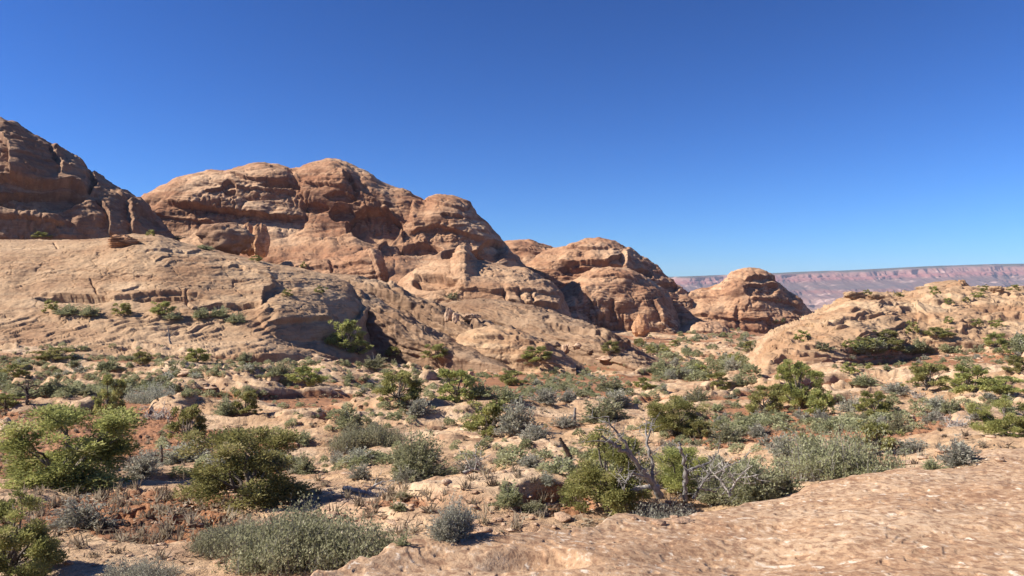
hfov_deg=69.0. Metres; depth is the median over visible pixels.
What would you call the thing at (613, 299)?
rock dome
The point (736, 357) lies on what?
juniper
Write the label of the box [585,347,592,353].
boulder
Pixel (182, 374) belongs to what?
loose stone
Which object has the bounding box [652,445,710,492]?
juniper
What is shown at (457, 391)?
juniper
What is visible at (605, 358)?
boulder
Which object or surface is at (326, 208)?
rock dome
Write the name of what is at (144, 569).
sage shrub
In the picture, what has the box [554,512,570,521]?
loose stone
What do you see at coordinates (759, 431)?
sage shrub
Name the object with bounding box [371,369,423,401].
juniper
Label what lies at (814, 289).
mesa hills
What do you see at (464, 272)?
rock dome
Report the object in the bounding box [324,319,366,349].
juniper
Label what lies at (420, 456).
shrub
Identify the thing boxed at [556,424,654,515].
juniper
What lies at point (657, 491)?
dead tree
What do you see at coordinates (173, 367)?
olive bush
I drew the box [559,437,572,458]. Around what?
leaning stump
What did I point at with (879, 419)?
sage shrub
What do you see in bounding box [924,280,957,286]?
cap rock
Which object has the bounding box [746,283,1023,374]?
rock hill
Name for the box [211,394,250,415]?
olive bush
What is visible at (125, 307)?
juniper
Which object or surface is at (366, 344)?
juniper
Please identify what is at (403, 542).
olive bush
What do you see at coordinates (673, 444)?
sage shrub
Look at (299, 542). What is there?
stemmy shrub
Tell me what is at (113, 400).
juniper
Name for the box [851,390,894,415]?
juniper
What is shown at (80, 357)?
sage shrub
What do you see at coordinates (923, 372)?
juniper
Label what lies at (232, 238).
boulder
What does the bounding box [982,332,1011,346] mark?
juniper
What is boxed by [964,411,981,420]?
sage shrub
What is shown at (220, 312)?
olive bush
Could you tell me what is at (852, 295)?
boulder
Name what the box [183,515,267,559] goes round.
stemmy shrub
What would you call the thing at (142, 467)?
sage shrub
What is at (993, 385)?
juniper
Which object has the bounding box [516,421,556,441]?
sage shrub
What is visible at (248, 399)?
juniper
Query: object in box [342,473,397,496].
root snag
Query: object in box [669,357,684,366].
sage shrub
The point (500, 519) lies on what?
rubble
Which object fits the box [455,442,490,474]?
bleached branch
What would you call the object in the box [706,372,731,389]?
juniper
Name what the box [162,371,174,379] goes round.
sage shrub
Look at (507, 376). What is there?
juniper
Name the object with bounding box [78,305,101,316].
olive bush
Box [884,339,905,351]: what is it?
juniper
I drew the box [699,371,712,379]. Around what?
olive bush
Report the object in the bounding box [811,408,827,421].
sage shrub
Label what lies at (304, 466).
olive bush
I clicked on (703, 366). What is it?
juniper
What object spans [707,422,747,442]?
olive bush
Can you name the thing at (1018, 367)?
juniper
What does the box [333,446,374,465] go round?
sage shrub
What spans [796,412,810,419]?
sage shrub
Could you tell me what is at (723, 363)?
olive bush
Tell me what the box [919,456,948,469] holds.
olive bush
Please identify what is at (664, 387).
sage shrub
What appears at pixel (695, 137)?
sky
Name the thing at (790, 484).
arching shrub
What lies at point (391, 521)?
loose stone
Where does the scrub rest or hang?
on the ground at (834, 383)
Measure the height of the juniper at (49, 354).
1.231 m
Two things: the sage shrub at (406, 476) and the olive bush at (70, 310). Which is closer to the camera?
the sage shrub at (406, 476)
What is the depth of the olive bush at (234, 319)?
82.16 m
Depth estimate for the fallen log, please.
9.93 m
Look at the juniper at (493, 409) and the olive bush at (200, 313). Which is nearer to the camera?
the juniper at (493, 409)
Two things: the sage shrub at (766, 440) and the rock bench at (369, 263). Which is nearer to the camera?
the sage shrub at (766, 440)
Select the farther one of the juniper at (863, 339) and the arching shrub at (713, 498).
the juniper at (863, 339)
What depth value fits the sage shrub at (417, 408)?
35.54 m
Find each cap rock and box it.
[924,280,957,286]
[958,280,968,285]
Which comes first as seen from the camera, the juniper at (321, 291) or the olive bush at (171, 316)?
the olive bush at (171, 316)
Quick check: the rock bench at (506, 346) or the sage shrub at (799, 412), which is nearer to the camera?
the sage shrub at (799, 412)
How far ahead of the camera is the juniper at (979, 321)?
101.31 m
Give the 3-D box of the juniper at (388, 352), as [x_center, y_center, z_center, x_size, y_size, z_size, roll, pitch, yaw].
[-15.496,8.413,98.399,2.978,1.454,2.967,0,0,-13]
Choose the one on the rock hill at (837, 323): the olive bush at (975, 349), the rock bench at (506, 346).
the olive bush at (975, 349)
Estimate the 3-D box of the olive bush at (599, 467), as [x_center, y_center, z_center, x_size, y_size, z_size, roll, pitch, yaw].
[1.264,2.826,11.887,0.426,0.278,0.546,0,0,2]
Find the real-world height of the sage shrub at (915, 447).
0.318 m
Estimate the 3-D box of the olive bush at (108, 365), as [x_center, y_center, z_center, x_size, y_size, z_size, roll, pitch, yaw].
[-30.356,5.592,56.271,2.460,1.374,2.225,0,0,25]
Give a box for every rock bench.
[279,248,388,281]
[455,326,575,374]
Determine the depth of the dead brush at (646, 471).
11.69 m
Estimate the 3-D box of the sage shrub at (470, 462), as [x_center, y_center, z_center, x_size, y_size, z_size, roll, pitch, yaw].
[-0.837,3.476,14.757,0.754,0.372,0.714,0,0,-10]
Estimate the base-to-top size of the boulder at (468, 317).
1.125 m
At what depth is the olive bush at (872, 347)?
89.63 m
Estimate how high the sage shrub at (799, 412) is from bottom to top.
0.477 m
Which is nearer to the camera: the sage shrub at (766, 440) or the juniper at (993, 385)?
the sage shrub at (766, 440)
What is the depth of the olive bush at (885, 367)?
63.59 m
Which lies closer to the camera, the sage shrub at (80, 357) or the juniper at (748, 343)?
the sage shrub at (80, 357)
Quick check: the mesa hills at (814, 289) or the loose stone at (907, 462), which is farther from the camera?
the mesa hills at (814, 289)
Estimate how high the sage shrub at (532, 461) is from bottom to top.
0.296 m
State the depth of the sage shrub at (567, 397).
40.56 m
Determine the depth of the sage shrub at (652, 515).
9.46 m
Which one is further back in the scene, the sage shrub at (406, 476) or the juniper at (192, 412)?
the juniper at (192, 412)
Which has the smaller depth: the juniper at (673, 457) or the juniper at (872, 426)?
the juniper at (673, 457)
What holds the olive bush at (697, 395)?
on the ground at (834, 383)
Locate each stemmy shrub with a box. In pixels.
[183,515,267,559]
[201,490,413,575]
[324,418,406,454]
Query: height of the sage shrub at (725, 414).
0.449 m
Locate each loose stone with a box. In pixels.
[177,372,190,376]
[326,511,339,518]
[384,526,404,531]
[387,519,396,524]
[473,527,490,532]
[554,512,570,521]
[671,518,694,523]
[894,459,916,464]
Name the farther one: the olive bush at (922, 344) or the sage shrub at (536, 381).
the olive bush at (922, 344)
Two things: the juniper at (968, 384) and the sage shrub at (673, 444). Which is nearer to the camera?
the sage shrub at (673, 444)
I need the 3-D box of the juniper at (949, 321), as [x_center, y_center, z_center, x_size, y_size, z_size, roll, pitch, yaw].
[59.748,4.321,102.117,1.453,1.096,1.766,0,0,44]
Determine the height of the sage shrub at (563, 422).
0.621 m
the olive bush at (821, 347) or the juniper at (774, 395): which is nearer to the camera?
the juniper at (774, 395)
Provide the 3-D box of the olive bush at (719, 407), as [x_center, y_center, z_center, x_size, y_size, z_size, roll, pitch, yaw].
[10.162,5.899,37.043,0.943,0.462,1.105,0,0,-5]
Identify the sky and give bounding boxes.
[0,0,1023,276]
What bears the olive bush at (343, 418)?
on the ground at (834, 383)
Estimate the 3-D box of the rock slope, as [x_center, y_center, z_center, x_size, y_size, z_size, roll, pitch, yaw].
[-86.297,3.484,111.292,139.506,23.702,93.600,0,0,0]
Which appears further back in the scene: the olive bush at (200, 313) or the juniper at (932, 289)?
the juniper at (932, 289)
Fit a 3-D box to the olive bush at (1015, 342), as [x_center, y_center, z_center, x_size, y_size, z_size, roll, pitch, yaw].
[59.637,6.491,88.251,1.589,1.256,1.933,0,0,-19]
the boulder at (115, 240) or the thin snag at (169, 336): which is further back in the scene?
the boulder at (115, 240)
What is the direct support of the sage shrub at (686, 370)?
on the ground at (834, 383)
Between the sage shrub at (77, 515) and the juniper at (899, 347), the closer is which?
the sage shrub at (77, 515)
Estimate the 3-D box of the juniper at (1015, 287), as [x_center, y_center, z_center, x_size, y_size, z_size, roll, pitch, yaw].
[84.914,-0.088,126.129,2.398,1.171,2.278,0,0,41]
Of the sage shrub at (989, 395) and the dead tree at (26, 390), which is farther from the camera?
the dead tree at (26, 390)
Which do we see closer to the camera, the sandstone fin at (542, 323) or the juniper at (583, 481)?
the juniper at (583, 481)
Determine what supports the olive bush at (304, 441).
on the ground at (834, 383)
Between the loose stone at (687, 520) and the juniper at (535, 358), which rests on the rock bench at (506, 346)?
the juniper at (535, 358)
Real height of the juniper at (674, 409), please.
1.460 m
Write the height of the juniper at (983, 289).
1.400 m
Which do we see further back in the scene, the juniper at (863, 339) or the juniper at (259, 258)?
the juniper at (259, 258)
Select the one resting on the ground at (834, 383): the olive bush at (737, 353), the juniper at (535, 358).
the olive bush at (737, 353)
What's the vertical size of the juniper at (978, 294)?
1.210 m
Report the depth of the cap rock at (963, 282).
138.15 m
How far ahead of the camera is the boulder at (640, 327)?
259.60 m
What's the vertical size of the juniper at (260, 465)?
1.316 m
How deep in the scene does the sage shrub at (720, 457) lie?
18.44 m
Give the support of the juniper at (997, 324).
on the rock hill at (837, 323)
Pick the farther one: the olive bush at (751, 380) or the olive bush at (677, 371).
the olive bush at (677, 371)
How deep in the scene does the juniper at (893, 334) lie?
96.12 m
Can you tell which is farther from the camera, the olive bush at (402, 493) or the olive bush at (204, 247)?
the olive bush at (204, 247)
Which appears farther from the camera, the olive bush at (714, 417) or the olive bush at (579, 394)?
the olive bush at (579, 394)
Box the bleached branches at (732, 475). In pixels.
[694,448,771,495]
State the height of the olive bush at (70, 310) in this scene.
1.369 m
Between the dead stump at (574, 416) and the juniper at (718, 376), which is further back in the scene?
the juniper at (718, 376)
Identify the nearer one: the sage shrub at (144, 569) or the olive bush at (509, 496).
the sage shrub at (144, 569)
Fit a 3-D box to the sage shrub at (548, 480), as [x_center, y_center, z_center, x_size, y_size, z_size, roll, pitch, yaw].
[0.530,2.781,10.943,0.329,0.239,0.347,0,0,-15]
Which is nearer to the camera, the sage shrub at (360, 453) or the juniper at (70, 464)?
the juniper at (70, 464)
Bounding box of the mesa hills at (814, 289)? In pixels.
[668,264,1023,308]
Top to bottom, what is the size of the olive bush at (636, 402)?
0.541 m
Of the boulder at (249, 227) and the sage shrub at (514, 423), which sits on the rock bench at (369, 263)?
the boulder at (249, 227)
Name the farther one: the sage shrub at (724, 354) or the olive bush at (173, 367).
the sage shrub at (724, 354)
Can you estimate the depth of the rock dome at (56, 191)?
191.42 m
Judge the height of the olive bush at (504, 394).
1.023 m
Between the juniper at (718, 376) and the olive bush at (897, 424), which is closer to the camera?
the olive bush at (897, 424)
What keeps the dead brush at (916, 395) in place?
on the ground at (834, 383)
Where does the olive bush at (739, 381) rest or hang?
on the ground at (834, 383)
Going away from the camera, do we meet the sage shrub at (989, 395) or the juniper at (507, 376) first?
the sage shrub at (989, 395)
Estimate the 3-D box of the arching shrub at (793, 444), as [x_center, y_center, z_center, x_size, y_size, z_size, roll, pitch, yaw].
[5.230,2.926,13.169,0.969,1.091,1.833,0,0,-26]
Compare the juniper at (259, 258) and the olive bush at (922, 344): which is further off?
the juniper at (259, 258)
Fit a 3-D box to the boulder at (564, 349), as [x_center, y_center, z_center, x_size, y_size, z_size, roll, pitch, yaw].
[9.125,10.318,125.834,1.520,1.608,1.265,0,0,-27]
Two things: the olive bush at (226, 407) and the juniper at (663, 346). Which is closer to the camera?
the olive bush at (226, 407)
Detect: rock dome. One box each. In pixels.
[0,117,178,240]
[141,158,527,283]
[397,245,571,317]
[504,239,553,264]
[525,237,692,312]
[560,267,680,333]
[677,267,813,333]
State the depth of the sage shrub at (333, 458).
22.20 m
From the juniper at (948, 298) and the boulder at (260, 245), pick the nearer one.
the juniper at (948, 298)
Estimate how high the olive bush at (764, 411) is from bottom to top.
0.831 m
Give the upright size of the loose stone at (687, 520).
0.034 m
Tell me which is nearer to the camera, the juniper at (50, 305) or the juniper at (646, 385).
the juniper at (646, 385)
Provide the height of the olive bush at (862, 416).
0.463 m
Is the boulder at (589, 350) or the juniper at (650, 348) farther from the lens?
the juniper at (650, 348)
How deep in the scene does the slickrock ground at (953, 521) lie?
5.53 m
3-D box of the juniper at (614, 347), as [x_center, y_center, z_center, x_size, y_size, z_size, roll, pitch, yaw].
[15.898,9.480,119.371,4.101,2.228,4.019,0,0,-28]
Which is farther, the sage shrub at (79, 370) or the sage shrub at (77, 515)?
the sage shrub at (79, 370)
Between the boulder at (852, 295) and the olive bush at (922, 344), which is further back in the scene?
the boulder at (852, 295)
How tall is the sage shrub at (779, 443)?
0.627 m
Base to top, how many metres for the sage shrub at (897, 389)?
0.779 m
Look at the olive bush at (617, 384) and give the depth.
61.56 m
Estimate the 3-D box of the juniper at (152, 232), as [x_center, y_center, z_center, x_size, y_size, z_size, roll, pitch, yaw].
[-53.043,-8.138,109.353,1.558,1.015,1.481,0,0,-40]
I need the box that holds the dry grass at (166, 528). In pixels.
[0,388,1015,563]
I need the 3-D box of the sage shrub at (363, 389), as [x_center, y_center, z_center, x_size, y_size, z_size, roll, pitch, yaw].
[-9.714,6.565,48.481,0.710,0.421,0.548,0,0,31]
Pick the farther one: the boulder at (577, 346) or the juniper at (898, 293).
the juniper at (898, 293)
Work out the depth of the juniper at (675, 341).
221.04 m
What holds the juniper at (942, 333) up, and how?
on the rock hill at (837, 323)
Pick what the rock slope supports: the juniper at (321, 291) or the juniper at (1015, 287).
the juniper at (321, 291)
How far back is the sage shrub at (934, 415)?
24.76 m
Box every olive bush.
[44,378,61,385]
[51,303,84,314]
[77,386,97,393]
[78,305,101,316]
[92,355,124,371]
[123,378,133,384]
[163,309,182,319]
[168,363,177,369]
[191,307,208,318]
[197,244,213,249]
[209,305,230,317]
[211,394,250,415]
[225,311,247,323]
[235,351,252,360]
[267,359,295,376]
[286,451,320,474]
[293,430,314,446]
[333,403,363,429]
[342,372,354,379]
[361,354,388,368]
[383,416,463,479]
[389,499,406,511]
[392,532,411,545]
[394,490,412,499]
[444,292,457,298]
[469,378,494,396]
[487,475,523,509]
[490,383,526,402]
[518,498,552,514]
[569,388,589,396]
[577,396,634,423]
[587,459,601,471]
[594,375,627,391]
[632,396,641,403]
[651,396,661,401]
[654,358,669,369]
[665,365,684,378]
[684,385,716,401]
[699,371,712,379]
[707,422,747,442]
[710,403,724,410]
[710,412,725,418]
[715,359,726,371]
[730,373,747,385]
[735,351,743,359]
[748,376,756,382]
[757,407,769,416]
[813,341,837,349]
[847,372,883,386]
[853,412,868,419]
[864,340,878,350]
[881,364,892,370]
[881,410,913,433]
[912,335,927,348]
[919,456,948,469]
[939,397,963,413]
[952,345,964,352]
[971,343,985,352]
[1006,338,1020,346]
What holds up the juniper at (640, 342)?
on the ground at (834, 383)
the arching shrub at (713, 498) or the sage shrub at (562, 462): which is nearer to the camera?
the arching shrub at (713, 498)
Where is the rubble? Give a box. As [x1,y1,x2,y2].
[0,332,1013,565]
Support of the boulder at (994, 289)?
on the rock hill at (837, 323)
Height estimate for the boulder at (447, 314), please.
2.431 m
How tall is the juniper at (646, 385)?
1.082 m
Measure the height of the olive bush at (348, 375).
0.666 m
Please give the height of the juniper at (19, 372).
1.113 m
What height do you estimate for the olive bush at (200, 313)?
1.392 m
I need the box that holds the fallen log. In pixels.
[617,469,669,513]
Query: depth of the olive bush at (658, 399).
52.37 m
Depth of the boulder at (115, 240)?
99.47 m
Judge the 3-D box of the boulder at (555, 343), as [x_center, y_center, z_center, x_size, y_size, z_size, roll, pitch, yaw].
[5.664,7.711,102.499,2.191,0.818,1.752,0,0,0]
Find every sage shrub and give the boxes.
[45,492,126,531]
[70,354,86,359]
[72,364,87,372]
[93,549,186,575]
[121,447,163,479]
[123,376,175,403]
[151,439,212,464]
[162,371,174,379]
[188,372,201,377]
[203,455,225,467]
[243,362,253,370]
[328,449,344,464]
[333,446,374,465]
[346,460,371,478]
[358,386,368,391]
[388,464,422,483]
[403,397,437,416]
[422,489,479,545]
[453,456,486,472]
[491,396,543,435]
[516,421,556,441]
[517,451,544,468]
[526,386,561,404]
[531,378,542,384]
[539,469,555,486]
[547,413,578,427]
[550,455,576,472]
[557,387,577,401]
[593,388,639,407]
[617,487,703,518]
[659,440,677,455]
[660,384,667,389]
[664,367,681,378]
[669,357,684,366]
[680,366,695,378]
[707,451,726,466]
[715,351,729,358]
[720,410,732,419]
[722,355,741,371]
[747,420,769,437]
[756,434,773,446]
[764,432,796,458]
[793,407,804,418]
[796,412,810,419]
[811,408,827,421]
[834,394,867,411]
[871,415,889,424]
[880,380,913,394]
[891,438,930,455]
[919,394,950,408]
[920,408,946,422]
[936,434,982,467]
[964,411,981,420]
[979,390,996,399]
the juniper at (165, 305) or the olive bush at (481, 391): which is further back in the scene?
the juniper at (165, 305)
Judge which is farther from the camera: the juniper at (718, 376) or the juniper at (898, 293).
the juniper at (898, 293)
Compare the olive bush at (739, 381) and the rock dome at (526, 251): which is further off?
the rock dome at (526, 251)
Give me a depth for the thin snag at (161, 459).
24.69 m
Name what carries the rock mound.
on the ground at (834, 383)
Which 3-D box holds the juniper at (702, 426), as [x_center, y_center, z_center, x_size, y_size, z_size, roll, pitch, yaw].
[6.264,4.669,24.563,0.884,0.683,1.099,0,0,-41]
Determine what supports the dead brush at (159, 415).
on the ground at (834, 383)
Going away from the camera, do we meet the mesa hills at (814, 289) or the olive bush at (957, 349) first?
the olive bush at (957, 349)
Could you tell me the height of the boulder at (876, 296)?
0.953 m
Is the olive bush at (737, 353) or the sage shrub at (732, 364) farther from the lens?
the olive bush at (737, 353)
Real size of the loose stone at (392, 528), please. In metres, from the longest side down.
0.303 x 0.234 x 0.034 m
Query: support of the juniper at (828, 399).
on the ground at (834, 383)
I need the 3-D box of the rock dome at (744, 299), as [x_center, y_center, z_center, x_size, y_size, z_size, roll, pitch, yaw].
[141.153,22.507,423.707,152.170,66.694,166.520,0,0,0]
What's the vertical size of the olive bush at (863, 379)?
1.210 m
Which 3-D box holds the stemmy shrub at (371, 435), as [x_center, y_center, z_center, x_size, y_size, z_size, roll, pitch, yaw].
[-5.173,5.308,27.136,2.818,1.336,3.007,0,0,44]
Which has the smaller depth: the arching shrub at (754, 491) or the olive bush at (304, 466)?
the arching shrub at (754, 491)
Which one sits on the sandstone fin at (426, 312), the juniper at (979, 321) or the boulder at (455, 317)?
the boulder at (455, 317)
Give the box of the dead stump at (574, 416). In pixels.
[573,407,576,424]
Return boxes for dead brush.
[137,402,176,420]
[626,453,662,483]
[903,389,926,398]
[928,412,972,426]
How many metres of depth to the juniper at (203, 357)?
58.51 m
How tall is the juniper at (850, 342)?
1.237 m
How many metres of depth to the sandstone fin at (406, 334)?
98.44 m
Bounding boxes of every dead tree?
[10,377,53,404]
[577,409,665,498]
[674,440,733,502]
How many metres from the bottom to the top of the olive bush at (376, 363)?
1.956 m
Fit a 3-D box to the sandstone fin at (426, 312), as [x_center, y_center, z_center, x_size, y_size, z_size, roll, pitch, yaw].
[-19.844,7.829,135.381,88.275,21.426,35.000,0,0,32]
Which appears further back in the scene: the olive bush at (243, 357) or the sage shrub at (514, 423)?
the olive bush at (243, 357)
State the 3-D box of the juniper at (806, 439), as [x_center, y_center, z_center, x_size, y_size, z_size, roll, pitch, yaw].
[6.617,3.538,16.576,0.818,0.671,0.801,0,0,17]
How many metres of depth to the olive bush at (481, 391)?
38.73 m
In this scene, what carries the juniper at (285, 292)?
on the rock slope
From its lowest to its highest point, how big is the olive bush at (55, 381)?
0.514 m
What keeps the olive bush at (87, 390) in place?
on the ground at (834, 383)
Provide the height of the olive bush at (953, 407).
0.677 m
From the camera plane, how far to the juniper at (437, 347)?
94.38 m
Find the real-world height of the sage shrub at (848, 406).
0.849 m
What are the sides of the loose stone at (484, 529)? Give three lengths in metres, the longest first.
0.230 x 0.156 x 0.058 m
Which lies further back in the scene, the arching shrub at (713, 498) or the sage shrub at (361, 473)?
the sage shrub at (361, 473)
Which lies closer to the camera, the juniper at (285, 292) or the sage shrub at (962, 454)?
the sage shrub at (962, 454)
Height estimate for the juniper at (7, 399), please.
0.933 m
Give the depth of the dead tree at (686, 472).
9.66 m
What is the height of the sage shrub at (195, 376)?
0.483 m
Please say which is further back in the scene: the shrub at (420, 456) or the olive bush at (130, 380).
the olive bush at (130, 380)
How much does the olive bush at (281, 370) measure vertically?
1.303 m
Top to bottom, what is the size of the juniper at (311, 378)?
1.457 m
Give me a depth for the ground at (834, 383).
30.55 m
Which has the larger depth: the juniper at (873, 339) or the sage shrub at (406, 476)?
the juniper at (873, 339)
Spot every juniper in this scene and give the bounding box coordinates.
[0,363,30,377]
[0,393,25,410]
[0,400,148,492]
[0,487,70,575]
[30,231,52,237]
[30,347,77,361]
[41,299,59,311]
[91,373,127,414]
[111,303,132,314]
[131,351,155,364]
[145,230,155,235]
[150,301,175,314]
[162,403,208,439]
[170,425,319,513]
[179,348,210,362]
[232,390,262,414]
[247,255,262,260]
[281,288,293,295]
[283,365,328,385]
[314,285,327,292]
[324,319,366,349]
[347,340,373,354]
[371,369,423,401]
[383,346,399,356]
[420,343,449,359]
[436,367,477,402]
[462,399,508,437]
[493,370,527,385]
[521,346,552,362]
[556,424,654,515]
[601,340,624,353]
[632,377,656,389]
[634,339,644,344]
[635,394,712,436]
[645,346,656,352]
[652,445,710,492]
[657,345,671,352]
[668,339,677,344]
[688,418,718,437]
[693,364,707,372]
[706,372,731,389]
[727,353,739,360]
[743,341,752,349]
[744,383,784,413]
[774,358,826,408]
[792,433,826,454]
[793,330,811,341]
[803,387,836,414]
[840,361,859,373]
[842,339,856,347]
[848,419,904,452]
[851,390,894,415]
[856,336,875,346]
[864,363,873,369]
[867,336,883,346]
[873,329,897,339]
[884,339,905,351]
[893,291,903,295]
[899,362,952,390]
[905,320,919,333]
[920,327,957,337]
[929,286,941,294]
[941,364,997,394]
[943,316,953,322]
[944,297,954,303]
[966,394,1023,437]
[970,318,983,326]
[971,291,987,297]
[975,376,1023,393]
[977,284,988,291]
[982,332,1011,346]
[988,318,1005,326]
[998,344,1011,354]
[1001,355,1023,373]
[1006,284,1021,290]
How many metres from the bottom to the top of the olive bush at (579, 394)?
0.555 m
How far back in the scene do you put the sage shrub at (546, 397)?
39.57 m
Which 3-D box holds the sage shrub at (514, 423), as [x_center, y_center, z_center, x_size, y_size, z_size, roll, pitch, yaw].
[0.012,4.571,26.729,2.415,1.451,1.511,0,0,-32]
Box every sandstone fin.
[327,273,585,369]
[358,292,521,374]
[438,298,670,371]
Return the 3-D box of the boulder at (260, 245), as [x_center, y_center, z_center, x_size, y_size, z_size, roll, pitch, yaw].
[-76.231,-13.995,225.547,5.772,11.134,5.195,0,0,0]
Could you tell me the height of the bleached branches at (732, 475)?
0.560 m
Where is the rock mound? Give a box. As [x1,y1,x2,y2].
[680,321,729,333]
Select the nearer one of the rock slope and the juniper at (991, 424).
the juniper at (991, 424)
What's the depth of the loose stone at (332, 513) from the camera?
10.19 m
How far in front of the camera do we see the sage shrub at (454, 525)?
5.36 m
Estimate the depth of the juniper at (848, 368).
60.57 m
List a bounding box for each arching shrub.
[689,452,739,506]
[714,453,789,505]
[758,425,826,481]
[762,457,805,495]
[777,413,914,481]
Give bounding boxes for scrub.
[0,299,1023,478]
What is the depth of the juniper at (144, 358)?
62.75 m
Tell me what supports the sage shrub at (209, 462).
on the ground at (834, 383)
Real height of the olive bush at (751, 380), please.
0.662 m
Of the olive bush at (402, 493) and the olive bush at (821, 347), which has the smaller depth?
the olive bush at (402, 493)
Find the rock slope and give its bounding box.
[0,234,376,364]
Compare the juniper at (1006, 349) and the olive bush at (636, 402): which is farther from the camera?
the juniper at (1006, 349)
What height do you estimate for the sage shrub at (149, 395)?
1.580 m
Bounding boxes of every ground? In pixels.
[0,309,1023,575]
[311,448,1023,575]
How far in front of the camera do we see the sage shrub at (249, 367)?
54.38 m
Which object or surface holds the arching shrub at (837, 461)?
on the ground at (834, 383)
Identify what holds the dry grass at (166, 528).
on the ground at (834, 383)
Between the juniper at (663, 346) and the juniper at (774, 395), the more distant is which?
the juniper at (663, 346)
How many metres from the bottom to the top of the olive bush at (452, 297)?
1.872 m
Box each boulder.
[107,234,139,247]
[195,222,254,254]
[241,222,254,256]
[250,223,269,257]
[444,307,451,321]
[452,313,459,322]
[462,313,480,320]
[548,341,560,346]
[561,344,568,353]
[572,342,580,349]
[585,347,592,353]
[595,355,612,360]
[631,314,649,336]
[843,291,866,298]
[867,293,884,298]
[989,286,1003,292]
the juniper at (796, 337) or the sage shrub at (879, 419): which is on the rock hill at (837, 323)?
the juniper at (796, 337)
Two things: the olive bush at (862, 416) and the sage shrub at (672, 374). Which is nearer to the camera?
the olive bush at (862, 416)
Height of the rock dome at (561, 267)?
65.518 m
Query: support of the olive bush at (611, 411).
on the ground at (834, 383)
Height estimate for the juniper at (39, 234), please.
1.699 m
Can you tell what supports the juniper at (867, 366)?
on the ground at (834, 383)
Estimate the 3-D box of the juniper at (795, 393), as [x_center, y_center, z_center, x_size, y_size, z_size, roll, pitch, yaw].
[15.577,5.218,40.288,2.893,2.907,3.139,0,0,34]
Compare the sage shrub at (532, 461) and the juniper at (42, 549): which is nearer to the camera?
the juniper at (42, 549)
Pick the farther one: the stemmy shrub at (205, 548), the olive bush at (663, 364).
the olive bush at (663, 364)
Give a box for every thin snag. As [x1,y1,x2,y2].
[160,445,162,464]
[165,326,174,343]
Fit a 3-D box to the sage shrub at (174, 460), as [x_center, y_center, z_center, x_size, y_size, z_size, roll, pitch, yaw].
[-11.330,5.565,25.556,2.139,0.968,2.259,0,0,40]
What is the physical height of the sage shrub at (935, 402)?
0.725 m
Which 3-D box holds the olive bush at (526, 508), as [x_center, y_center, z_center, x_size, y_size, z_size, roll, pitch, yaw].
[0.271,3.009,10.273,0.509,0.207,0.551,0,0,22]
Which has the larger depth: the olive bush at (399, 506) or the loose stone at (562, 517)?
the olive bush at (399, 506)
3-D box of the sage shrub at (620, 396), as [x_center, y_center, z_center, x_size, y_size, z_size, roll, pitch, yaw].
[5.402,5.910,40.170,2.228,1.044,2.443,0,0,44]

